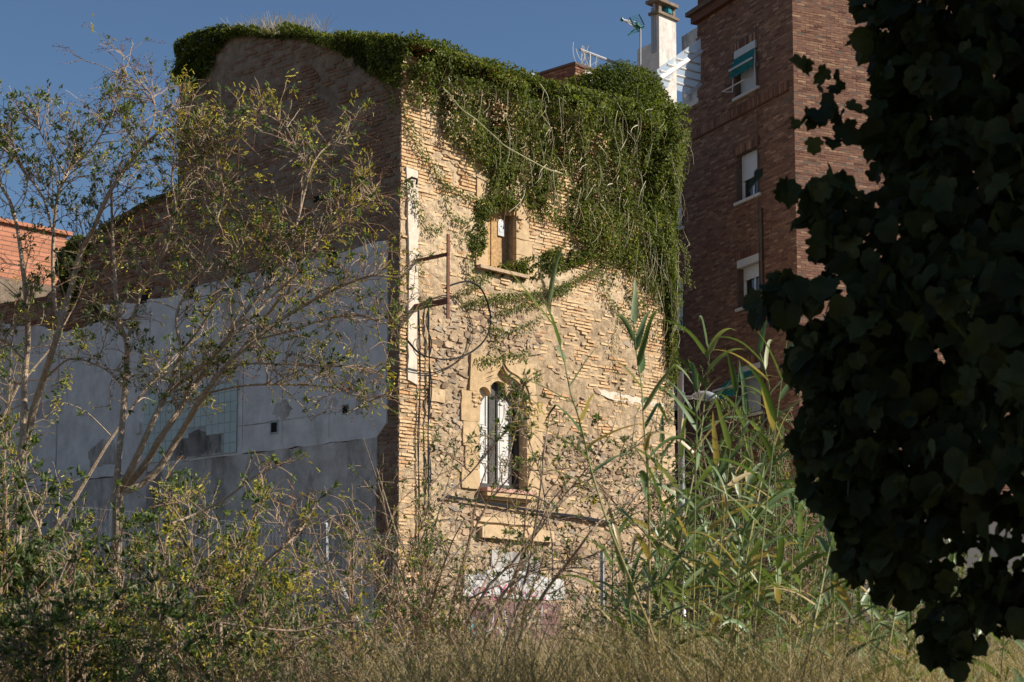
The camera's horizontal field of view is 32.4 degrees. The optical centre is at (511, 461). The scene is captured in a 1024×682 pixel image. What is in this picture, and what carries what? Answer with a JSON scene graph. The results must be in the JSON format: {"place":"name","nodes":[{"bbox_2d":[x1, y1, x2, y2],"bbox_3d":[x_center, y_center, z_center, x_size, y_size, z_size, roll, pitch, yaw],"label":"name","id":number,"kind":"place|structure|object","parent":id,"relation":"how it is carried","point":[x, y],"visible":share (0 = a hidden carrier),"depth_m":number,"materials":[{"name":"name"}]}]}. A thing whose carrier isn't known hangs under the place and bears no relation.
{"place":"outdoors","nodes":[
{"label":"outdoors","id":0,"kind":"place"},
{"bbox_2d":[0,0,697,274],"label":"sky","id":1,"kind":"structure","parent":0,"point":[538,35],"materials":[{"name":"blue"}]},
{"bbox_2d":[0,544,1023,681],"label":"dry grass","id":2,"kind":"structure","parent":0,"point":[539,663],"depth_m":11.26,"materials":[{"name":"plant"}]},
{"bbox_3d":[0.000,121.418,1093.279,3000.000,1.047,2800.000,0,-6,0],"label":"ground","id":3,"kind":"structure","parent":0,"visible":0},
{"bbox_2d":[0,279,50,302],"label":"rendered wall","id":4,"kind":"structure","parent":3,"relation":"on","point":[5,296],"depth_m":45.45,"materials":[{"name":"paint"}]},
{"bbox_2d":[0,218,72,286],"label":"brick building","id":5,"kind":"structure","parent":3,"relation":"on","point":[8,245],"depth_m":46.99,"materials":[{"name":"brick"}]},
{"bbox_2d":[0,428,197,681],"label":"bush","id":6,"kind":"object","parent":3,"relation":"on","point":[21,556],"visible":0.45,"depth_m":13.39,"materials":[{"name":"green plant"}]},
{"bbox_2d":[0,13,219,678],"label":"shrub","id":7,"kind":"object","parent":3,"relation":"on","point":[124,111],"visible":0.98,"depth_m":16.35,"materials":[{"name":"green plant"}]},
{"bbox_2d":[0,270,219,632],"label":"bush","id":8,"kind":"object","parent":3,"relation":"on","point":[8,409],"visible":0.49,"depth_m":17.47,"materials":[{"name":"green plant"}]},
{"bbox_2d":[0,189,237,655],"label":"ruined wall","id":9,"kind":"structure","parent":3,"relation":"on","point":[73,440],"depth_m":38.75,"materials":[{"name":"concrete"}]},
{"bbox_2d":[55,189,172,303],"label":"ivy","id":10,"kind":"object","parent":9,"relation":"attached to","point":[69,246],"visible":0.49,"depth_m":39.82,"materials":[{"name":"green plant"}]},
{"bbox_2d":[0,470,297,681],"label":"bush","id":11,"kind":"object","parent":3,"relation":"on","point":[160,569],"visible":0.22,"depth_m":13.93,"materials":[{"name":"green plant"}]},
{"bbox_2d":[0,534,301,681],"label":"bush","id":12,"kind":"object","parent":3,"relation":"on","point":[37,631],"visible":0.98,"depth_m":11.44,"materials":[{"name":"green plant"}]},
{"bbox_2d":[1,545,340,681],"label":"bush","id":13,"kind":"object","parent":3,"relation":"on","point":[190,607],"visible":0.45,"depth_m":11.97,"materials":[{"name":"green plant"}]},
{"bbox_2d":[1,448,371,681],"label":"shrub","id":14,"kind":"object","parent":3,"relation":"on","point":[306,510],"visible":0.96,"depth_m":11.99,"materials":[{"name":"green plant"}]},
{"bbox_2d":[93,446,324,681],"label":"bush","id":15,"kind":"object","parent":3,"relation":"on","point":[228,575],"visible":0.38,"depth_m":14.48,"materials":[{"name":"green plant"}]},
{"bbox_2d":[54,64,447,609],"bbox_3d":[-2.273,-0.637,15.697,3.592,6.104,1.800,-1,-6,11],"label":"shrub","id":16,"kind":"object","parent":3,"relation":"on","point":[131,477],"visible":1,"depth_m":15.70,"materials":[{"name":"green plant"}]},
{"bbox_2d":[166,590,371,681],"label":"bush","id":17,"kind":"object","parent":3,"relation":"on","point":[286,627],"visible":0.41,"depth_m":12.82,"materials":[{"name":"green plant"}]},
{"bbox_2d":[234,484,470,681],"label":"bush","id":18,"kind":"object","parent":3,"relation":"on","point":[351,583],"visible":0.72,"depth_m":15.73,"materials":[{"name":"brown plant"}]},
{"bbox_2d":[277,428,502,660],"bbox_3d":[-1.257,1.296,21.295,2.284,3.394,2.269,-6,-8,42],"label":"bush","id":19,"kind":"object","parent":3,"relation":"on","point":[382,498],"visible":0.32,"depth_m":21.26,"materials":[{"name":"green plant"}]},
{"bbox_2d":[167,34,677,681],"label":"old house","id":20,"kind":"structure","parent":3,"relation":"on","point":[587,322],"depth_m":34.53,"materials":[{"name":"brick"}]},
{"bbox_2d":[222,10,328,35],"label":"dry weeds","id":21,"kind":"object","parent":20,"relation":"on","point":[268,25],"visible":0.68,"depth_m":35.80,"materials":[{"name":"beige plant"}]},
{"bbox_2d":[162,20,688,140],"bbox_3d":[-1.854,-7.785,35.864,11.498,3.207,6.528,0,-6,0],"label":"ivy","id":22,"kind":"object","parent":20,"relation":"attached to","point":[196,51],"visible":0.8,"depth_m":34.73,"materials":[{"name":"green plant"}]},
{"bbox_2d":[414,234,449,318],"bbox_3d":[-1.504,-3.361,32.497,0.960,1.571,0.064,-6,-9,43],"label":"sign bracket","id":23,"kind":"object","parent":20,"relation":"attached to","point":[443,301],"visible":0.74,"depth_m":32.22,"materials":[{"name":"metal"}]},
{"bbox_2d":[405,280,491,546],"bbox_3d":[-1.256,-0.755,32.843,0.320,5.475,2.273,-6,-9,43],"label":"cable","id":24,"kind":"object","parent":20,"relation":"hanging from","point":[429,356],"visible":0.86,"depth_m":32.74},
{"bbox_2d":[481,384,518,489],"bbox_3d":[-0.378,-0.500,34.441,0.120,2.084,1.375,-6,-9,43],"label":"window frame","id":25,"kind":"structure","parent":20,"relation":"in","point":[492,404],"depth_m":34.48,"materials":[{"name":"grey wood"}]},
{"bbox_2d":[460,550,564,668],"bbox_3d":[0.037,2.969,34.092,0.060,2.501,2.928,-6,-9,43],"label":"painted doorway","id":26,"kind":"structure","parent":20,"relation":"in","point":[493,553],"depth_m":34.08,"materials":[{"name":"white paint"}]},
{"bbox_2d":[442,494,611,524],"bbox_3d":[0.381,0.950,34.576,0.024,0.312,4.915,-6,-9,43],"label":"cable","id":27,"kind":"object","parent":20,"relation":"attached to","point":[523,509],"visible":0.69,"depth_m":34.31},
{"bbox_2d":[399,46,695,425],"bbox_3d":[1.227,-4.627,35.593,1.027,7.289,8.971,-6,-9,43],"label":"ivy","id":28,"kind":"object","parent":20,"relation":"attached to","point":[664,216],"visible":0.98,"depth_m":36.02,"materials":[{"name":"green plant"}]},
{"bbox_2d":[563,42,688,197],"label":"ivy","id":29,"kind":"object","parent":20,"relation":"attached to","point":[634,85],"visible":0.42,"depth_m":38.15,"materials":[{"name":"green plant"}]},
{"bbox_2d":[294,563,561,681],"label":"bush","id":30,"kind":"object","parent":3,"relation":"on","point":[390,629],"visible":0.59,"depth_m":12.51,"materials":[{"name":"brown plant"}]},
{"bbox_2d":[291,416,596,681],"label":"bush","id":31,"kind":"object","parent":3,"relation":"on","point":[427,612],"visible":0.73,"depth_m":18.45,"materials":[{"name":"green plant"}]},
{"bbox_2d":[0,499,1019,677],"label":"fence","id":32,"kind":"object","parent":3,"relation":"on","point":[325,542],"visible":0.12,"depth_m":19.19,"materials":[{"name":"metal"}]},
{"bbox_2d":[382,545,675,680],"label":"bush","id":33,"kind":"object","parent":3,"relation":"on","point":[526,599],"visible":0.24,"depth_m":19.27,"materials":[{"name":"green plant"}]},
{"bbox_2d":[429,359,671,680],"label":"shrub","id":34,"kind":"object","parent":3,"relation":"on","point":[519,395],"visible":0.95,"depth_m":13.12,"materials":[{"name":"green plant"}]},
{"bbox_2d":[417,619,701,681],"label":"bush","id":35,"kind":"object","parent":3,"relation":"on","point":[644,627],"visible":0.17,"depth_m":13.23,"materials":[{"name":"green plant"}]},
{"bbox_2d":[537,48,636,97],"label":"building","id":36,"kind":"structure","parent":3,"relation":"on","point":[567,70],"depth_m":42.60,"materials":[{"name":"brown brick"}]},
{"bbox_2d":[620,14,644,65],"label":"antenna","id":37,"kind":"object","parent":36,"relation":"on","point":[637,26],"visible":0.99,"depth_m":41.34,"materials":[{"name":"metal"}]},
{"bbox_2d":[637,0,678,103],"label":"chimney","id":38,"kind":"object","parent":36,"relation":"on","point":[658,51],"visible":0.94,"depth_m":43.59,"materials":[{"name":"concrete"}]},
{"bbox_2d":[657,38,702,97],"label":"canopy","id":39,"kind":"object","parent":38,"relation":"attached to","point":[688,65],"visible":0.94,"depth_m":45.62,"materials":[{"name":"white"}]},
{"bbox_2d":[492,529,691,651],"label":"bush","id":40,"kind":"object","parent":3,"relation":"on","point":[619,584],"visible":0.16,"depth_m":27.07,"materials":[{"name":"green plant"}]},
{"bbox_2d":[487,246,700,674],"bbox_3d":[0.534,0.272,11.976,1.486,3.380,0.884,0,-6,0],"label":"giant reed","id":41,"kind":"object","parent":3,"relation":"on","point":[547,297],"visible":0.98,"depth_m":12.10,"materials":[{"name":"green plant"}]},
{"bbox_2d":[557,504,668,668],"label":"giant reed","id":42,"kind":"object","parent":3,"relation":"on","point":[620,529],"visible":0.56,"depth_m":14.33,"materials":[{"name":"green plant"}]},
{"bbox_2d":[581,530,672,663],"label":"giant reed","id":43,"kind":"object","parent":3,"relation":"on","point":[616,591],"visible":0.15,"depth_m":15.41,"materials":[{"name":"green plant"}]},
{"bbox_2d":[601,488,652,678],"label":"giant reed","id":44,"kind":"object","parent":3,"relation":"on","point":[617,537],"visible":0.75,"depth_m":12.32,"materials":[{"name":"green plant"}]},
{"bbox_2d":[590,542,701,656],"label":"giant reed","id":45,"kind":"object","parent":3,"relation":"on","point":[642,580],"visible":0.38,"depth_m":15.19,"materials":[{"name":"green plant"}]},
{"bbox_2d":[614,277,692,681],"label":"giant reed","id":46,"kind":"object","parent":3,"relation":"on","point":[643,475],"visible":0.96,"depth_m":12.55,"materials":[{"name":"green plant"}]},
{"bbox_2d":[612,415,711,663],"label":"giant reed","id":47,"kind":"object","parent":3,"relation":"on","point":[652,531],"visible":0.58,"depth_m":15.20,"materials":[{"name":"green plant"}]},
{"bbox_2d":[593,449,732,681],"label":"giant reed","id":48,"kind":"object","parent":3,"relation":"on","point":[665,574],"visible":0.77,"depth_m":12.38,"materials":[{"name":"green plant"}]},
{"bbox_2d":[616,488,713,668],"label":"giant reed","id":49,"kind":"object","parent":3,"relation":"on","point":[642,584],"visible":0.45,"depth_m":14.57,"materials":[{"name":"green plant"}]},
{"bbox_2d":[632,522,705,679],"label":"giant reed","id":50,"kind":"object","parent":3,"relation":"on","point":[672,553],"visible":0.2,"depth_m":13.99,"materials":[{"name":"green plant"}]},
{"bbox_2d":[626,416,726,647],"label":"giant reed","id":51,"kind":"object","parent":3,"relation":"on","point":[668,475],"visible":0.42,"depth_m":15.62,"materials":[{"name":"green plant"}]},
{"bbox_2d":[636,520,727,680],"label":"giant reed","id":52,"kind":"object","parent":3,"relation":"on","point":[709,546],"visible":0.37,"depth_m":14.45,"materials":[{"name":"green plant"}]},
{"bbox_2d":[644,467,724,681],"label":"giant reed","id":53,"kind":"object","parent":3,"relation":"on","point":[677,603],"visible":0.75,"depth_m":12.97,"materials":[{"name":"green plant"}]},
{"bbox_2d":[630,362,748,674],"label":"giant reed","id":54,"kind":"object","parent":3,"relation":"on","point":[705,473],"visible":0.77,"depth_m":12.92,"materials":[{"name":"green plant"}]},
{"bbox_2d":[544,497,837,663],"bbox_3d":[2.505,1.812,23.172,4.234,2.790,3.062,0,-6,0],"label":"bush","id":55,"kind":"object","parent":3,"relation":"on","point":[711,577],"visible":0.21,"depth_m":22.64,"materials":[{"name":"green plant"}]},
{"bbox_2d":[643,511,743,670],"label":"giant reed","id":56,"kind":"object","parent":3,"relation":"on","point":[679,585],"visible":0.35,"depth_m":14.15,"materials":[{"name":"green plant"}]},
{"bbox_2d":[622,315,770,671],"bbox_3d":[1.428,0.510,13.183,1.279,3.170,0.570,3,-7,-24],"label":"giant reed","id":57,"kind":"object","parent":3,"relation":"on","point":[671,526],"visible":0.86,"depth_m":13.27,"materials":[{"name":"green plant"}]},
{"bbox_2d":[677,371,718,628],"bbox_3d":[4.154,1.384,38.774,0.399,6.931,1.125,5,-8,-40],"label":"street lamp","id":58,"kind":"object","parent":3,"relation":"on","point":[680,382],"visible":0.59,"depth_m":39.23,"materials":[{"name":"metal"}]},
{"bbox_2d":[651,413,769,673],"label":"giant reed","id":59,"kind":"object","parent":3,"relation":"on","point":[716,448],"visible":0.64,"depth_m":13.27,"materials":[{"name":"green plant"}]},
{"bbox_2d":[651,373,771,662],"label":"giant reed","id":60,"kind":"object","parent":3,"relation":"on","point":[711,548],"visible":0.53,"depth_m":13.93,"materials":[{"name":"green plant"}]},
{"bbox_2d":[656,513,771,651],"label":"giant reed","id":61,"kind":"object","parent":3,"relation":"on","point":[713,540],"visible":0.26,"depth_m":15.03,"materials":[{"name":"green plant"}]},
{"bbox_2d":[547,407,888,658],"bbox_3d":[3.840,1.365,25.565,5.506,4.219,5.182,-3,-7,24],"label":"bush","id":62,"kind":"object","parent":3,"relation":"on","point":[779,463],"visible":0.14,"depth_m":25.18,"materials":[{"name":"green plant"}]},
{"bbox_2d":[660,439,776,665],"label":"giant reed","id":63,"kind":"object","parent":3,"relation":"on","point":[713,473],"visible":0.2,"depth_m":15.36,"materials":[{"name":"green plant"}]},
{"bbox_2d":[667,423,771,667],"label":"giant reed","id":64,"kind":"object","parent":3,"relation":"on","point":[723,454],"visible":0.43,"depth_m":14.20,"materials":[{"name":"green plant"}]},
{"bbox_2d":[662,488,792,681],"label":"giant reed","id":65,"kind":"object","parent":3,"relation":"on","point":[774,583],"visible":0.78,"depth_m":12.50,"materials":[{"name":"green plant"}]},
{"bbox_2d":[673,436,782,670],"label":"giant reed","id":66,"kind":"object","parent":3,"relation":"on","point":[724,475],"visible":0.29,"depth_m":14.94,"materials":[{"name":"green plant"}]},
{"bbox_2d":[699,460,775,680],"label":"giant reed","id":67,"kind":"object","parent":3,"relation":"on","point":[750,479],"visible":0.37,"depth_m":13.87,"materials":[{"name":"green plant"}]},
{"bbox_2d":[697,353,778,673],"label":"giant reed","id":68,"kind":"object","parent":3,"relation":"on","point":[727,438],"visible":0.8,"depth_m":13.15,"materials":[{"name":"green plant"}]},
{"bbox_2d":[678,463,800,679],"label":"giant reed","id":69,"kind":"object","parent":3,"relation":"on","point":[736,518],"visible":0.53,"depth_m":13.40,"materials":[{"name":"green plant"}]},
{"bbox_2d":[675,360,809,591],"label":"bush","id":70,"kind":"object","parent":3,"relation":"on","point":[724,406],"visible":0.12,"depth_m":32.92,"materials":[{"name":"green plant"}]},
{"bbox_2d":[695,525,793,680],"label":"giant reed","id":71,"kind":"object","parent":3,"relation":"on","point":[742,618],"visible":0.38,"depth_m":13.71,"materials":[{"name":"green plant"}]},
{"bbox_2d":[697,360,794,672],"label":"giant reed","id":72,"kind":"object","parent":3,"relation":"on","point":[745,409],"visible":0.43,"depth_m":14.51,"materials":[{"name":"green plant"}]},
{"bbox_2d":[690,321,807,676],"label":"giant reed","id":73,"kind":"object","parent":3,"relation":"on","point":[765,364],"visible":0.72,"depth_m":13.50,"materials":[{"name":"green plant"}]},
{"bbox_2d":[700,495,802,681],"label":"giant reed","id":74,"kind":"object","parent":3,"relation":"on","point":[754,582],"visible":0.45,"depth_m":13.60,"materials":[{"name":"green plant"}]},
{"bbox_2d":[704,464,802,681],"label":"giant reed","id":75,"kind":"object","parent":3,"relation":"on","point":[745,515],"visible":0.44,"depth_m":13.80,"materials":[{"name":"green plant"}]},
{"bbox_2d":[730,436,785,651],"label":"giant reed","id":76,"kind":"object","parent":3,"relation":"on","point":[746,477],"visible":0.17,"depth_m":15.16,"materials":[{"name":"green plant"}]},
{"bbox_2d":[696,332,830,680],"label":"giant reed","id":77,"kind":"object","parent":3,"relation":"on","point":[774,415],"visible":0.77,"depth_m":12.27,"materials":[{"name":"green plant"}]},
{"bbox_2d":[730,389,801,679],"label":"giant reed","id":78,"kind":"object","parent":3,"relation":"on","point":[780,554],"visible":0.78,"depth_m":13.15,"materials":[{"name":"green plant"}]},
{"bbox_2d":[717,400,828,668],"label":"giant reed","id":79,"kind":"object","parent":3,"relation":"on","point":[788,564],"visible":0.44,"depth_m":13.68,"materials":[{"name":"green plant"}]},
{"bbox_2d":[713,482,855,681],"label":"giant reed","id":80,"kind":"object","parent":3,"relation":"on","point":[792,504],"visible":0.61,"depth_m":13.39,"materials":[{"name":"green plant"}]},
{"bbox_2d":[750,495,847,671],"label":"giant reed","id":81,"kind":"object","parent":3,"relation":"on","point":[808,534],"visible":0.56,"depth_m":13.89,"materials":[{"name":"green plant"}]},
{"bbox_2d":[771,482,843,675],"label":"giant reed","id":82,"kind":"object","parent":3,"relation":"on","point":[799,520],"visible":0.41,"depth_m":14.96,"materials":[{"name":"green plant"}]},
{"bbox_2d":[758,568,867,680],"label":"giant reed","id":83,"kind":"object","parent":3,"relation":"on","point":[836,601],"visible":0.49,"depth_m":14.07,"materials":[{"name":"green plant"}]},
{"bbox_2d":[767,566,862,671],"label":"giant reed","id":84,"kind":"object","parent":3,"relation":"on","point":[813,594],"visible":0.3,"depth_m":14.33,"materials":[{"name":"green plant"}]},
{"bbox_2d":[798,514,832,668],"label":"giant reed","id":85,"kind":"object","parent":3,"relation":"on","point":[821,529],"visible":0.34,"depth_m":15.17,"materials":[{"name":"green plant"}]},
{"bbox_2d":[773,528,867,674],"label":"giant reed","id":86,"kind":"object","parent":3,"relation":"on","point":[828,598],"visible":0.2,"depth_m":14.38,"materials":[{"name":"green plant"}]},
{"bbox_2d":[802,532,854,681],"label":"giant reed","id":87,"kind":"object","parent":3,"relation":"on","point":[824,545],"visible":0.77,"depth_m":11.70,"materials":[{"name":"green plant"}]},
{"bbox_2d":[798,517,869,680],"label":"giant reed","id":88,"kind":"object","parent":3,"relation":"on","point":[836,578],"visible":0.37,"depth_m":13.17,"materials":[{"name":"green plant"}]},
{"bbox_2d":[767,533,915,681],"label":"giant reed","id":89,"kind":"object","parent":3,"relation":"on","point":[844,597],"visible":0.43,"depth_m":12.05,"materials":[{"name":"green plant"}]},
{"bbox_2d":[674,0,1012,658],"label":"apartment block","id":90,"kind":"structure","parent":3,"relation":"on","point":[757,90],"depth_m":46.85,"materials":[{"name":"brown brick"}]},
{"bbox_2d":[682,27,697,105],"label":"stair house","id":91,"kind":"structure","parent":90,"relation":"on","point":[689,38],"depth_m":53.24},
{"bbox_2d":[713,362,762,419],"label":"window","id":92,"kind":"structure","parent":90,"relation":"in","point":[753,382],"depth_m":46.35,"materials":[{"name":"white glass"}]},
{"bbox_2d":[722,39,759,101],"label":"window","id":93,"kind":"structure","parent":90,"relation":"in","point":[744,61],"depth_m":47.31,"materials":[{"name":"white glass"}]},
{"bbox_2d":[735,253,758,311],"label":"window","id":94,"kind":"structure","parent":90,"relation":"in","point":[750,264],"depth_m":46.85,"materials":[{"name":"white glass"}]},
{"bbox_2d":[733,150,761,206],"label":"window","id":95,"kind":"structure","parent":90,"relation":"in","point":[749,161],"depth_m":47.20,"materials":[{"name":"white glass"}]},
{"bbox_2d":[669,484,1023,678],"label":"bush","id":96,"kind":"object","parent":3,"relation":"on","point":[808,579],"visible":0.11,"depth_m":23.69,"materials":[{"name":"green plant"}]},
{"bbox_2d":[841,586,891,675],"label":"giant reed","id":97,"kind":"object","parent":3,"relation":"on","point":[858,596],"visible":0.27,"depth_m":14.38,"materials":[{"name":"green plant"}]},
{"bbox_2d":[839,579,898,681],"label":"giant reed","id":98,"kind":"object","parent":3,"relation":"on","point":[868,628],"visible":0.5,"depth_m":12.44,"materials":[{"name":"green plant"}]},
{"bbox_2d":[818,516,922,677],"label":"giant reed","id":99,"kind":"object","parent":3,"relation":"on","point":[879,620],"visible":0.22,"depth_m":13.74,"materials":[{"name":"green plant"}]},
{"bbox_2d":[742,0,1023,681],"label":"broadleaf tree","id":100,"kind":"object","parent":3,"relation":"on","point":[872,378],"visible":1,"depth_m":8.40,"materials":[{"name":"green plant"}]},
{"bbox_2d":[874,610,920,681],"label":"giant reed","id":101,"kind":"object","parent":3,"relation":"on","point":[908,619],"visible":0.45,"depth_m":11.99,"materials":[{"name":"green plant"}]},
{"bbox_2d":[852,596,951,681],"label":"giant reed","id":102,"kind":"object","parent":3,"relation":"on","point":[909,646],"visible":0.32,"depth_m":11.97,"materials":[{"name":"green plant"}]},
{"bbox_2d":[881,601,924,681],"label":"giant reed","id":103,"kind":"object","parent":3,"relation":"on","point":[900,615],"visible":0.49,"depth_m":11.69,"materials":[{"name":"green plant"}]},
{"bbox_2d":[852,604,983,681],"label":"giant reed","id":104,"kind":"object","parent":3,"relation":"on","point":[892,614],"visible":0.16,"depth_m":12.32,"materials":[{"name":"green plant"}]},
{"bbox_2d":[815,541,1022,681],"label":"bush","id":105,"kind":"object","parent":3,"relation":"on","point":[988,639],"visible":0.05,"depth_m":26.81,"materials":[{"name":"green plant"}]},
{"bbox_2d":[849,520,1023,670],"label":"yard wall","id":106,"kind":"structure","parent":3,"relation":"on","point":[972,553],"depth_m":39.78,"materials":[{"name":"concrete"}]},
{"bbox_2d":[939,568,1017,681],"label":"giant reed","id":107,"kind":"object","parent":3,"relation":"on","point":[977,630],"visible":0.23,"depth_m":11.99,"materials":[{"name":"green plant"}]},
{"bbox_2d":[943,558,1023,681],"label":"giant reed","id":108,"kind":"object","parent":3,"relation":"on","point":[981,663],"visible":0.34,"depth_m":11.42,"materials":[{"name":"green plant"}]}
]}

